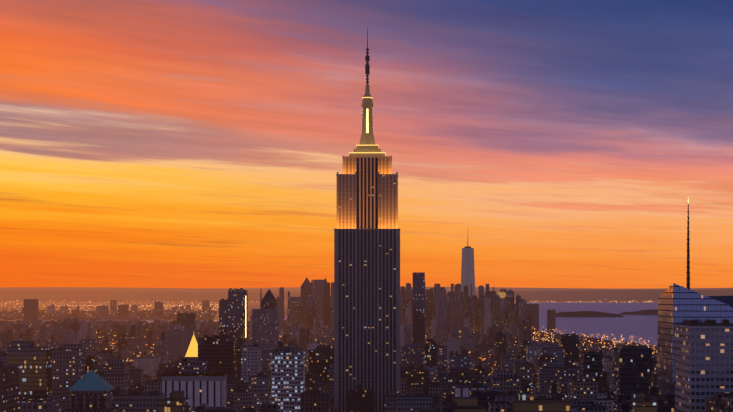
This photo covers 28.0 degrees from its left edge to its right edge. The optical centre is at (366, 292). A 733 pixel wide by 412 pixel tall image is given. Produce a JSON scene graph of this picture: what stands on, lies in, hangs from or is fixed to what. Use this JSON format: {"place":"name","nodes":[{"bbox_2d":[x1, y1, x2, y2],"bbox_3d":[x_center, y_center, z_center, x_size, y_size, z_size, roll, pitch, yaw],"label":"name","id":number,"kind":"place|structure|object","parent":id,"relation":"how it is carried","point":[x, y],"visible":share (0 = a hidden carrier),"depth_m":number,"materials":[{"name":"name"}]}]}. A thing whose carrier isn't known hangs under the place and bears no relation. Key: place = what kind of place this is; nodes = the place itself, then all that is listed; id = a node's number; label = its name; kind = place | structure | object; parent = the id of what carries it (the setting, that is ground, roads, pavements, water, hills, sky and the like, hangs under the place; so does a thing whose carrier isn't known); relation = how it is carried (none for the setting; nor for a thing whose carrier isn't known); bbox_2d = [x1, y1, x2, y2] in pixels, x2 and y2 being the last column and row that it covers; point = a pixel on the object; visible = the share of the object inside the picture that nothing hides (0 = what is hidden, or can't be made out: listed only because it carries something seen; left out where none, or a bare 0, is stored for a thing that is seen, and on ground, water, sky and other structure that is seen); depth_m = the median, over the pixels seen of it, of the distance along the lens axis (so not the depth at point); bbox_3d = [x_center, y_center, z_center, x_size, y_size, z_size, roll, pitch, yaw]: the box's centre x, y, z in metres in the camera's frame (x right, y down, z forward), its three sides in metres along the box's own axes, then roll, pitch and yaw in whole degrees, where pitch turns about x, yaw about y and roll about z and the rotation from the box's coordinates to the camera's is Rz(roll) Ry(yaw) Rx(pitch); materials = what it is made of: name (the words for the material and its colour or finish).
{"place":"outdoors","nodes":[
{"label":"outdoors","id":0,"kind":"place"},
{"bbox_2d":[0,278,656,375],"bbox_3d":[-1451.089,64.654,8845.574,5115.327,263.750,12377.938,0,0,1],"label":"city buildings","id":1,"kind":"structure","parent":0,"point":[501,323],"depth_m":5641.30,"materials":[{"name":"concrete"}]},
{"bbox_2d":[0,301,657,342],"bbox_3d":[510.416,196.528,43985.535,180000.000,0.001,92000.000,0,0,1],"label":"shoreline","id":2,"kind":"structure","parent":0,"point":[7,306],"depth_m":23194.47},
{"bbox_2d":[24,241,555,345],"bbox_3d":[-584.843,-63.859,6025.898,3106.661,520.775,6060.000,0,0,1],"label":"skyscrapers","id":3,"kind":"structure","parent":2,"relation":"on","point":[187,320],"depth_m":6890.81,"materials":[{"name":"concrete"}]},
{"bbox_2d":[1,300,655,363],"bbox_3d":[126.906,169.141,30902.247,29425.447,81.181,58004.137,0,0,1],"label":"distant city lights","id":4,"kind":"object","parent":2,"relation":"on","point":[315,340],"visible":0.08,"depth_m":13482.32},
{"bbox_2d":[0,288,732,411],"bbox_3d":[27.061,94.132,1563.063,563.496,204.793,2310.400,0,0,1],"label":"city buildings","id":5,"kind":"structure","parent":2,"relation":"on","point":[209,366],"depth_m":1140.03,"materials":[{"name":"concrete"}]},
{"bbox_2d":[0,287,732,301],"bbox_3d":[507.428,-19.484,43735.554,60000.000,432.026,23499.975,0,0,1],"label":"distant hills","id":6,"kind":"structure","parent":2,"relation":"on","point":[66,294],"depth_m":35157.69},
{"bbox_2d":[330,27,399,411],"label":"skyscraper","id":7,"kind":"structure","parent":0,"point":[367,294],"depth_m":1338.96,"materials":[{"name":"grey stone"}]},
{"bbox_2d":[0,339,732,411],"bbox_3d":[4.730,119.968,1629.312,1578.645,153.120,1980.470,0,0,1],"label":"city buildings","id":8,"kind":"structure","parent":0,"point":[558,386],"depth_m":1325.37,"materials":[{"name":"concrete"}]},
{"bbox_2d":[0,0,732,288],"label":"sky","id":9,"kind":"structure","parent":0,"point":[144,143],"materials":[{"name":"orange"}]},
{"bbox_2d":[285,302,657,345],"bbox_3d":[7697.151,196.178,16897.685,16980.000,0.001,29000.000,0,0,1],"label":"bay water","id":10,"kind":"structure","parent":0,"point":[643,327],"depth_m":9790.50,"materials":[{"name":"liquid"}]},
{"bbox_2d":[553,309,657,316],"bbox_3d":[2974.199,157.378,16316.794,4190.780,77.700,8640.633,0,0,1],"label":"bay islands","id":11,"kind":"object","parent":10,"relation":"on","point":[600,314],"visible":0.38,"depth_m":12056.14,"materials":[{"name":"purple"}]},
{"bbox_2d":[657,203,732,392],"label":"glass spire tower","id":12,"kind":"structure","parent":0,"point":[678,304],"depth_m":990.00,"materials":[{"name":"glass"}]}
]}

